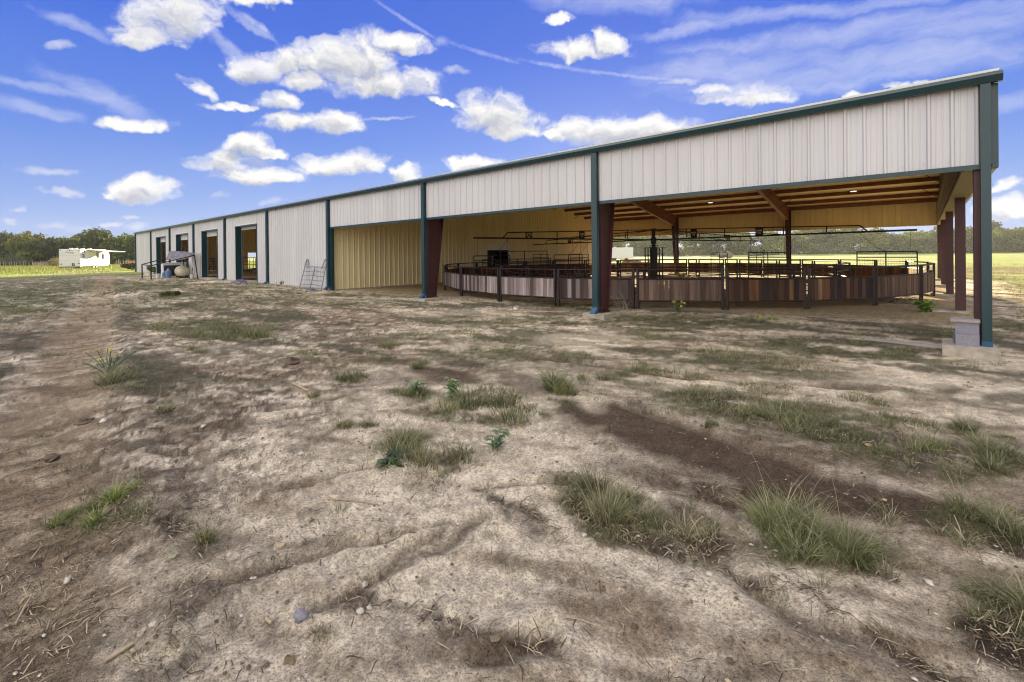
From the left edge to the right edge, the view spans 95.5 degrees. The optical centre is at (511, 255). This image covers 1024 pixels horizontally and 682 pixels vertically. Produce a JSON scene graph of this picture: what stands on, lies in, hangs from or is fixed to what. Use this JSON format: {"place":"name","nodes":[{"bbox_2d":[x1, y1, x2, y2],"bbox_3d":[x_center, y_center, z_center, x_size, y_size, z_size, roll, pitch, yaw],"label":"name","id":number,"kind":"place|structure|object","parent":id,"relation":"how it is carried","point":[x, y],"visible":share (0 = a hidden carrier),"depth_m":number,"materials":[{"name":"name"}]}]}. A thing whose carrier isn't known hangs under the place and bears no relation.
{"place":"outdoors","nodes":[
{"label":"outdoors","id":0,"kind":"place"},
{"bbox_2d":[0,252,1023,681],"bbox_3d":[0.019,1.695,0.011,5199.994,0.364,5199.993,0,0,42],"label":"ground","id":1,"kind":"structure","parent":0,"point":[668,622],"depth_m":3.60,"materials":[{"name":"soil"}]},
{"bbox_2d":[0,230,13,262],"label":"oak tree","id":2,"kind":"object","parent":1,"relation":"on","point":[4,237],"visible":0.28,"depth_m":115.77,"materials":[{"name":"green plant"}]},
{"bbox_2d":[1,253,25,264],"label":"shrub","id":3,"kind":"object","parent":1,"relation":"on","point":[10,259],"visible":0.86,"depth_m":105.18,"materials":[{"name":"green plant"}]},
{"bbox_2d":[0,230,48,265],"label":"oak tree","id":4,"kind":"object","parent":1,"relation":"on","point":[23,238],"visible":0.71,"depth_m":111.76,"materials":[{"name":"green plant"}]},
{"bbox_2d":[6,236,57,261],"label":"oak tree","id":5,"kind":"object","parent":1,"relation":"on","point":[45,246],"visible":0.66,"depth_m":113.34,"materials":[{"name":"green plant"}]},
{"bbox_2d":[1,302,63,314],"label":"grass clump","id":6,"kind":"object","parent":1,"relation":"on","point":[28,310],"visible":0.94,"depth_m":15.07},
{"bbox_2d":[43,453,60,462],"bbox_3d":[-4.239,1.864,4.269,0.162,0.085,0.132,0,0,42],"label":"soil clod","id":7,"kind":"object","parent":1,"relation":"on","point":[51,457],"visible":0.93,"depth_m":4.26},
{"bbox_2d":[0,248,134,265],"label":"undergrowth","id":8,"kind":"object","parent":1,"relation":"on","point":[46,260],"visible":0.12,"depth_m":117.08,"materials":[{"name":"brown plant"}]},
{"bbox_2d":[49,236,92,259],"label":"oak tree","id":9,"kind":"object","parent":1,"relation":"on","point":[60,241],"visible":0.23,"depth_m":116.24,"materials":[{"name":"green plant"}]},
{"bbox_2d":[41,493,115,531],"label":"grass clump","id":10,"kind":"object","parent":1,"relation":"on","point":[60,521],"visible":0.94,"depth_m":3.25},
{"bbox_2d":[74,417,94,424],"bbox_3d":[-4.845,1.874,5.259,0.197,0.083,0.187,0,0,42],"label":"soil clod","id":11,"kind":"object","parent":1,"relation":"on","point":[81,420],"visible":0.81,"depth_m":5.22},
{"bbox_2d":[64,226,110,249],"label":"oak tree","id":12,"kind":"object","parent":1,"relation":"on","point":[96,236],"visible":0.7,"depth_m":116.00,"materials":[{"name":"green plant"}]},
{"bbox_2d":[59,248,124,268],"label":"travel trailer","id":13,"kind":"object","parent":1,"relation":"on","point":[80,257],"visible":0.98,"depth_m":71.84,"materials":[{"name":"white plastic"}]},
{"bbox_2d":[95,238,114,262],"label":"oak tree","id":14,"kind":"object","parent":1,"relation":"on","point":[104,245],"visible":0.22,"depth_m":116.58,"materials":[{"name":"green plant"}]},
{"bbox_2d":[82,344,142,373],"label":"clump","id":15,"kind":"object","parent":1,"relation":"on","point":[111,360],"visible":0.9,"depth_m":7.08,"materials":[{"name":"green plant"}]},
{"bbox_2d":[66,354,167,387],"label":"grass clump","id":16,"kind":"object","parent":1,"relation":"on","point":[118,375],"visible":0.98,"depth_m":6.74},
{"bbox_2d":[88,476,146,505],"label":"grass clump","id":17,"kind":"object","parent":1,"relation":"on","point":[113,495],"visible":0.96,"depth_m":3.49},
{"bbox_2d":[104,641,134,662],"bbox_3d":[-1.774,1.788,2.102,0.025,0.032,0.106,0,0,38],"label":"dry stick","id":18,"kind":"object","parent":1,"relation":"on","point":[114,655],"visible":0.96,"depth_m":2.09,"materials":[{"name":"wood"}]},
{"bbox_2d":[106,237,134,262],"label":"oak tree","id":19,"kind":"object","parent":1,"relation":"on","point":[114,244],"visible":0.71,"depth_m":115.17,"materials":[{"name":"green plant"}]},
{"bbox_2d":[116,236,134,262],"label":"oak tree","id":20,"kind":"object","parent":1,"relation":"on","point":[130,241],"visible":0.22,"depth_m":115.38,"materials":[{"name":"green plant"}]},
{"bbox_2d":[132,312,196,331],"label":"grass clump","id":21,"kind":"object","parent":1,"relation":"on","point":[161,325],"visible":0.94,"depth_m":11.84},
{"bbox_2d":[139,251,197,281],"bbox_3d":[-25.987,0.695,35.413,5.059,2.272,3.724,0,0,42],"label":"canopy frame","id":22,"kind":"object","parent":1,"relation":"on","point":[176,255],"visible":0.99,"depth_m":35.91,"materials":[{"name":"metal"}]},
{"bbox_2d":[149,380,187,414],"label":"grass clump","id":23,"kind":"object","parent":1,"relation":"on","point":[163,408],"visible":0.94,"depth_m":5.40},
{"bbox_2d":[158,291,180,296],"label":"clump","id":24,"kind":"object","parent":1,"relation":"on","point":[169,293],"visible":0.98,"depth_m":20.24,"materials":[{"name":"green plant"}]},
{"bbox_2d":[161,262,186,276],"bbox_3d":[-27.955,1.155,38.395,0.790,1.200,1.630,0,0,42],"label":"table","id":25,"kind":"object","parent":1,"relation":"on","point":[169,266],"visible":0.52,"depth_m":38.00,"materials":[{"name":"white plastic"}]},
{"bbox_2d":[174,265,189,277],"bbox_3d":[-26.468,1.241,37.306,1.600,1.050,0.890,0,0,42],"label":"propane tank","id":26,"kind":"object","parent":1,"relation":"on","point":[182,271],"visible":0.99,"depth_m":36.86,"materials":[{"name":"metal"}]},
{"bbox_2d":[183,342,209,353],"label":"grass clump","id":27,"kind":"object","parent":1,"relation":"on","point":[192,348],"visible":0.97,"depth_m":8.86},
{"bbox_2d":[175,503,228,548],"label":"grass clump","id":28,"kind":"object","parent":1,"relation":"on","point":[204,536],"visible":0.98,"depth_m":2.93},
{"bbox_2d":[167,317,274,339],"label":"grass clump","id":29,"kind":"object","parent":1,"relation":"on","point":[191,334],"visible":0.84,"depth_m":10.64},
{"bbox_2d":[234,308,277,339],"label":"grass clump","id":30,"kind":"object","parent":1,"relation":"on","point":[256,333],"visible":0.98,"depth_m":10.43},
{"bbox_2d":[285,356,300,364],"bbox_3d":[-3.638,1.754,7.723,0.248,0.177,0.251,0,0,42],"label":"soil clod","id":31,"kind":"object","parent":1,"relation":"on","point":[292,360],"visible":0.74,"depth_m":7.66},
{"bbox_2d":[293,608,308,623],"bbox_3d":[-1.051,1.788,2.312,0.075,0.042,0.072,0,0,42],"label":"stone","id":32,"kind":"object","parent":1,"relation":"on","point":[300,615],"visible":1,"depth_m":2.29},
{"bbox_2d":[292,340,323,355],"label":"grass clump","id":33,"kind":"object","parent":1,"relation":"on","point":[305,351],"visible":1,"depth_m":8.60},
{"bbox_2d":[299,259,325,290],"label":"metal gate","id":34,"kind":"structure","parent":1,"relation":"on","point":[313,275],"depth_m":23.66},
{"bbox_2d":[286,620,341,666],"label":"grass clump","id":35,"kind":"object","parent":1,"relation":"on","point":[321,633],"visible":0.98,"depth_m":2.20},
{"bbox_2d":[327,358,371,383],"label":"grass clump","id":36,"kind":"object","parent":1,"relation":"on","point":[355,376],"visible":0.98,"depth_m":6.70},
{"bbox_2d":[326,411,378,429],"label":"grass clump","id":37,"kind":"object","parent":1,"relation":"on","point":[347,423],"visible":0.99,"depth_m":4.81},
{"bbox_2d":[371,336,404,350],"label":"grass clump","id":38,"kind":"object","parent":1,"relation":"on","point":[387,344],"visible":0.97,"depth_m":9.07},
{"bbox_2d":[375,446,408,467],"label":"leafy weed","id":39,"kind":"object","parent":1,"relation":"on","point":[384,462],"visible":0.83,"depth_m":3.95,"materials":[{"name":"green plant"}]},
{"bbox_2d":[393,371,433,398],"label":"grass clump","id":40,"kind":"object","parent":1,"relation":"on","point":[407,392],"visible":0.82,"depth_m":5.89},
{"bbox_2d":[356,401,478,479],"bbox_3d":[-0.911,1.573,4.301,1.410,0.491,0.926,0,0,42],"label":"grass clump","id":41,"kind":"object","parent":1,"relation":"on","point":[411,437],"visible":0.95,"depth_m":4.14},
{"bbox_2d":[407,352,434,369],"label":"grass clump","id":42,"kind":"object","parent":1,"relation":"on","point":[419,364],"visible":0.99,"depth_m":7.38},
{"bbox_2d":[443,376,462,399],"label":"leafy weed","id":43,"kind":"object","parent":1,"relation":"on","point":[451,386],"visible":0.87,"depth_m":5.73,"materials":[{"name":"green plant"}]},
{"bbox_2d":[431,325,492,336],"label":"grass clump","id":44,"kind":"object","parent":1,"relation":"on","point":[459,331],"visible":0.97,"depth_m":10.67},
{"bbox_2d":[427,372,548,425],"bbox_3d":[-0.215,1.532,5.428,1.387,0.519,1.452,0,0,42],"label":"grass clump","id":45,"kind":"object","parent":1,"relation":"on","point":[500,400],"visible":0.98,"depth_m":5.39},
{"bbox_2d":[484,428,510,450],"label":"leafy weed","id":46,"kind":"object","parent":1,"relation":"on","point":[497,439],"visible":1,"depth_m":4.23,"materials":[{"name":"green plant"}]},
{"bbox_2d":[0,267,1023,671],"bbox_3d":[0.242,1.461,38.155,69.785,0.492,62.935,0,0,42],"label":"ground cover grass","id":47,"kind":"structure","parent":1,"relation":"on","point":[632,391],"depth_m":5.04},
{"bbox_2d":[0,294,1023,681],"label":"dead stems","id":48,"kind":"object","parent":1,"relation":"on","point":[540,520],"depth_m":2.76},
{"bbox_2d":[482,258,550,276],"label":"livestock gate","id":49,"kind":"structure","parent":1,"relation":"on","point":[517,263],"depth_m":26.47,"materials":[{"name":"brown metal"}]},
{"bbox_2d":[522,350,584,396],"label":"grass clump","id":50,"kind":"object","parent":1,"relation":"on","point":[554,385],"visible":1,"depth_m":6.01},
{"bbox_2d":[133,68,1002,361],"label":"metal barn","id":51,"kind":"structure","parent":1,"relation":"on","point":[919,154],"depth_m":15.86,"materials":[{"name":"metal"}]},
{"bbox_2d":[192,253,200,276],"bbox_3d":[-25.283,0.751,37.174,0.950,1.890,0.390,0,0,42],"label":"electrical cabinet","id":52,"kind":"object","parent":51,"relation":"attached to","point":[197,257],"visible":0.68,"depth_m":36.91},
{"bbox_2d":[487,243,510,264],"bbox_3d":[-0.883,0.355,32.162,0.080,2.500,2.370,0,0,42],"label":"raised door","id":53,"kind":"structure","parent":51,"relation":"in","point":[490,246],"depth_m":32.24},
{"bbox_2d":[577,369,624,384],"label":"grass clump","id":54,"kind":"object","parent":1,"relation":"on","point":[583,376],"visible":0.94,"depth_m":6.51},
{"bbox_2d":[545,437,676,536],"bbox_3d":[0.665,1.569,3.314,0.950,0.484,0.972,0,0,42],"label":"grass clump","id":55,"kind":"object","parent":1,"relation":"on","point":[607,512],"visible":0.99,"depth_m":3.20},
{"bbox_2d":[612,247,633,258],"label":"horse trailer","id":56,"kind":"object","parent":1,"relation":"on","point":[621,252],"visible":0.42,"depth_m":98.13,"materials":[{"name":"white metal"}]},
{"bbox_2d":[629,236,651,252],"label":"oak tree","id":57,"kind":"object","parent":1,"relation":"on","point":[642,244],"visible":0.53,"depth_m":210.41,"materials":[{"name":"green plant"}]},
{"bbox_2d":[627,356,665,374],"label":"grass clump","id":58,"kind":"object","parent":1,"relation":"on","point":[640,368],"visible":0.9,"depth_m":7.05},
{"bbox_2d":[617,326,683,339],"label":"grass clump","id":59,"kind":"object","parent":1,"relation":"on","point":[649,334],"visible":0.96,"depth_m":9.93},
{"bbox_2d":[650,235,679,255],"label":"oak tree","id":60,"kind":"object","parent":1,"relation":"on","point":[669,249],"visible":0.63,"depth_m":196.20,"materials":[{"name":"green plant"}]},
{"bbox_2d":[495,260,850,292],"bbox_3d":[7.608,1.014,24.910,16.993,1.352,16.993,0,0,42],"label":"pipe rail fence","id":61,"kind":"object","parent":1,"relation":"on","point":[528,273],"visible":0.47,"depth_m":19.74,"materials":[{"name":"brown metal"}]},
{"bbox_2d":[651,365,715,381],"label":"grass clump","id":62,"kind":"object","parent":1,"relation":"on","point":[685,372],"visible":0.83,"depth_m":6.74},
{"bbox_2d":[444,259,934,309],"bbox_3d":[7.614,0.994,24.927,22.299,1.350,22.280,0,0,42],"label":"round pen fence","id":63,"kind":"object","parent":1,"relation":"on","point":[873,284],"visible":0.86,"depth_m":14.67,"materials":[{"name":"brown metal"}]},
{"bbox_2d":[473,225,916,277],"bbox_3d":[7.728,0.088,24.880,15.798,3.100,15.534,-1,0,12],"label":"horse walker","id":64,"kind":"object","parent":1,"relation":"on","point":[654,248],"visible":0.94,"depth_m":22.86,"materials":[{"name":"metal"}]},
{"bbox_2d":[473,239,510,292],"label":"divider gate","id":65,"kind":"structure","parent":64,"relation":"hanging from","point":[492,260],"depth_m":19.36,"materials":[{"name":"metal"}]},
{"bbox_2d":[554,241,582,287],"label":"divider gate","id":66,"kind":"structure","parent":64,"relation":"hanging from","point":[573,260],"depth_m":21.77,"materials":[{"name":"metal"}]},
{"bbox_2d":[570,244,588,277],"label":"divider gate","id":67,"kind":"structure","parent":64,"relation":"hanging from","point":[571,258],"depth_m":29.56,"materials":[{"name":"metal"}]},
{"bbox_2d":[748,237,788,277],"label":"divider gate","id":68,"kind":"structure","parent":64,"relation":"hanging from","point":[767,257],"depth_m":20.06,"materials":[{"name":"metal"}]},
{"bbox_2d":[856,231,917,275],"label":"divider gate","id":69,"kind":"structure","parent":64,"relation":"hanging from","point":[886,263],"depth_m":16.68,"materials":[{"name":"metal"}]},
{"bbox_2d":[662,503,730,543],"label":"grass clump","id":70,"kind":"object","parent":1,"relation":"on","point":[680,526],"visible":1,"depth_m":3.04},
{"bbox_2d":[679,234,713,255],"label":"oak tree","id":71,"kind":"object","parent":1,"relation":"on","point":[696,247],"visible":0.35,"depth_m":194.68,"materials":[{"name":"green plant"}]},
{"bbox_2d":[679,541,743,573],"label":"grass clump","id":72,"kind":"object","parent":1,"relation":"on","point":[707,566],"visible":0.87,"depth_m":2.67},
{"bbox_2d":[698,411,727,434],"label":"grass clump","id":73,"kind":"object","parent":1,"relation":"on","point":[711,423],"visible":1,"depth_m":4.70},
{"bbox_2d":[674,344,766,358],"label":"grass clump","id":74,"kind":"object","parent":1,"relation":"on","point":[719,349],"visible":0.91,"depth_m":8.26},
{"bbox_2d":[703,233,738,253],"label":"oak tree","id":75,"kind":"object","parent":1,"relation":"on","point":[729,245],"visible":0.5,"depth_m":197.54,"materials":[{"name":"green plant"}]},
{"bbox_2d":[731,232,752,254],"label":"oak tree","id":76,"kind":"object","parent":1,"relation":"on","point":[744,243],"visible":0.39,"depth_m":210.62,"materials":[{"name":"green plant"}]},
{"bbox_2d":[678,376,818,418],"bbox_3d":[2.694,1.613,5.466,1.310,0.287,1.357,-1,0,-9],"label":"grass clump","id":77,"kind":"object","parent":1,"relation":"on","point":[691,392],"visible":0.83,"depth_m":5.32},
{"bbox_2d":[733,377,802,396],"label":"grass clump","id":78,"kind":"object","parent":1,"relation":"on","point":[784,386],"visible":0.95,"depth_m":5.95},
{"bbox_2d":[751,231,785,254],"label":"oak tree","id":79,"kind":"object","parent":1,"relation":"on","point":[771,243],"visible":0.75,"depth_m":194.38,"materials":[{"name":"green plant"}]},
{"bbox_2d":[746,588,792,618],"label":"grass clump","id":80,"kind":"object","parent":1,"relation":"on","point":[767,600],"visible":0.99,"depth_m":2.41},
{"bbox_2d":[741,401,845,434],"bbox_3d":[2.943,1.633,4.898,0.820,0.242,0.947,-1,0,-14],"label":"grass clump","id":81,"kind":"object","parent":1,"relation":"on","point":[775,415],"visible":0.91,"depth_m":4.85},
{"bbox_2d":[716,442,871,570],"bbox_3d":[1.756,1.554,2.987,0.939,0.493,1.033,0,0,42],"label":"grass clump","id":82,"kind":"object","parent":1,"relation":"on","point":[785,517],"visible":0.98,"depth_m":2.92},
{"bbox_2d":[743,351,851,379],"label":"grass clump","id":83,"kind":"object","parent":1,"relation":"on","point":[792,362],"visible":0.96,"depth_m":7.20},
{"bbox_2d":[783,232,813,254],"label":"oak tree","id":84,"kind":"object","parent":1,"relation":"on","point":[798,241],"visible":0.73,"depth_m":196.93,"materials":[{"name":"green plant"}]},
{"bbox_2d":[801,229,833,246],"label":"oak tree","id":85,"kind":"object","parent":1,"relation":"on","point":[816,239],"visible":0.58,"depth_m":210.11,"materials":[{"name":"green plant"}]},
{"bbox_2d":[625,239,1023,255],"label":"field undergrowth","id":86,"kind":"object","parent":1,"relation":"on","point":[639,251],"visible":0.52,"depth_m":200.87,"materials":[{"name":"green plant"}]},
{"bbox_2d":[825,229,860,252],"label":"oak tree","id":87,"kind":"object","parent":1,"relation":"on","point":[844,239],"visible":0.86,"depth_m":203.71,"materials":[{"name":"green plant"}]},
{"bbox_2d":[775,470,933,577],"bbox_3d":[1.968,1.556,2.753,0.847,0.465,0.604,0,0,42],"label":"grass clump","id":88,"kind":"object","parent":1,"relation":"on","point":[862,551],"visible":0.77,"depth_m":2.71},
{"bbox_2d":[834,387,901,408],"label":"grass clump","id":89,"kind":"object","parent":1,"relation":"on","point":[877,403],"visible":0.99,"depth_m":5.46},
{"bbox_2d":[834,327,913,339],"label":"grass clump","id":90,"kind":"object","parent":1,"relation":"on","point":[880,337],"visible":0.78,"depth_m":9.51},
{"bbox_2d":[858,227,890,250],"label":"oak tree","id":91,"kind":"object","parent":1,"relation":"on","point":[876,239],"visible":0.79,"depth_m":203.45,"materials":[{"name":"green plant"}]},
{"bbox_2d":[851,483,923,533],"bbox_3d":[2.492,1.661,3.108,0.433,0.221,0.415,-1,0,-37],"label":"grass clump","id":92,"kind":"object","parent":1,"relation":"on","point":[887,515],"visible":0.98,"depth_m":3.06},
{"bbox_2d":[873,616,919,656],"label":"grass clump","id":93,"kind":"object","parent":1,"relation":"on","point":[891,633],"visible":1,"depth_m":2.16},
{"bbox_2d":[884,232,913,250],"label":"oak tree","id":94,"kind":"object","parent":1,"relation":"on","point":[899,240],"visible":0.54,"depth_m":205.28,"materials":[{"name":"green plant"}]},
{"bbox_2d":[889,297,912,303],"bbox_3d":[12.562,1.444,15.002,0.635,0.227,0.429,0,1,64],"label":"earth heap","id":95,"kind":"object","parent":1,"relation":"on","point":[900,300],"visible":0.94,"depth_m":14.94,"materials":[{"name":"soil"}]},
{"bbox_2d":[864,337,941,348],"bbox_3d":[7.491,1.638,8.627,0.100,0.053,1.550,-1,0,-37],"label":"long plank","id":96,"kind":"object","parent":1,"relation":"on","point":[905,342],"visible":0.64,"depth_m":8.72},
{"bbox_2d":[857,409,955,433],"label":"grass clump","id":97,"kind":"object","parent":1,"relation":"on","point":[920,421],"visible":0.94,"depth_m":4.69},
{"bbox_2d":[907,232,936,249],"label":"oak tree","id":98,"kind":"object","parent":1,"relation":"on","point":[923,238],"visible":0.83,"depth_m":203.46,"materials":[{"name":"green plant"}]},
{"bbox_2d":[891,416,954,453],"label":"grass clump","id":99,"kind":"object","parent":1,"relation":"on","point":[918,440],"visible":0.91,"depth_m":4.15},
{"bbox_2d":[911,298,935,311],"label":"leafy bush","id":100,"kind":"object","parent":1,"relation":"on","point":[923,305],"visible":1,"depth_m":12.62,"materials":[{"name":"green plant"}]},
{"bbox_2d":[917,515,1001,556],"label":"grass clump","id":101,"kind":"object","parent":1,"relation":"on","point":[960,539],"visible":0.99,"depth_m":2.81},
{"bbox_2d":[903,468,1023,545],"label":"grass clump","id":102,"kind":"object","parent":1,"relation":"on","point":[998,520],"visible":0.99,"depth_m":3.00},
{"bbox_2d":[922,529,1023,632],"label":"grass clump","id":103,"kind":"object","parent":1,"relation":"on","point":[1012,597],"visible":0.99,"depth_m":2.36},
{"bbox_2d":[953,226,994,250],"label":"oak tree","id":104,"kind":"object","parent":1,"relation":"on","point":[969,235],"visible":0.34,"depth_m":196.61,"materials":[{"name":"green plant"}]},
{"bbox_2d":[932,420,1023,478],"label":"grass clump","id":105,"kind":"object","parent":1,"relation":"on","point":[992,451],"visible":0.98,"depth_m":3.86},
{"bbox_2d":[942,412,1022,443],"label":"grass clump","id":106,"kind":"object","parent":1,"relation":"on","point":[960,425],"visible":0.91,"depth_m":4.52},
{"bbox_2d":[992,227,1022,250],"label":"oak tree","id":107,"kind":"object","parent":1,"relation":"on","point":[996,230],"visible":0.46,"depth_m":201.74,"materials":[{"name":"green plant"}]},
{"bbox_2d":[996,228,1023,252],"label":"oak tree","id":108,"kind":"object","parent":1,"relation":"on","point":[1017,239],"visible":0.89,"depth_m":197.47,"materials":[{"name":"green plant"}]},
{"bbox_2d":[0,272,1023,666],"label":"tuft grass","id":109,"kind":"structure","parent":0,"point":[506,348],"depth_m":6.25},
{"bbox_2d":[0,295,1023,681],"bbox_3d":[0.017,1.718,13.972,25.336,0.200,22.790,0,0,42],"label":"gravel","id":110,"kind":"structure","parent":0,"point":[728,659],"depth_m":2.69,"materials":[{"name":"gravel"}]},
{"bbox_2d":[0,261,1023,316],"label":"rough grass","id":111,"kind":"structure","parent":0,"point":[9,269],"depth_m":58.93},
{"bbox_2d":[0,0,1023,256],"label":"sky","id":112,"kind":"structure","parent":0,"point":[117,116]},
{"bbox_2d":[953,330,979,346],"bbox_3d":[7.794,1.418,7.984,0.290,0.195,0.400,0,0,38],"label":"cinder block","id":113,"kind":"object","parent":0,"point":[966,339],"depth_m":7.83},
{"bbox_2d":[955,322,978,334],"bbox_3d":[7.826,1.220,7.992,0.290,0.195,0.400,0,0,45],"label":"cinder block","id":114,"kind":"object","parent":113,"relation":"on","point":[966,328],"depth_m":7.85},
{"bbox_2d":[950,316,979,322],"bbox_3d":[7.800,1.100,8.001,0.380,0.040,0.460,0,0,42],"label":"board","id":115,"kind":"object","parent":114,"relation":"on","point":[963,319],"visible":0.93,"depth_m":7.90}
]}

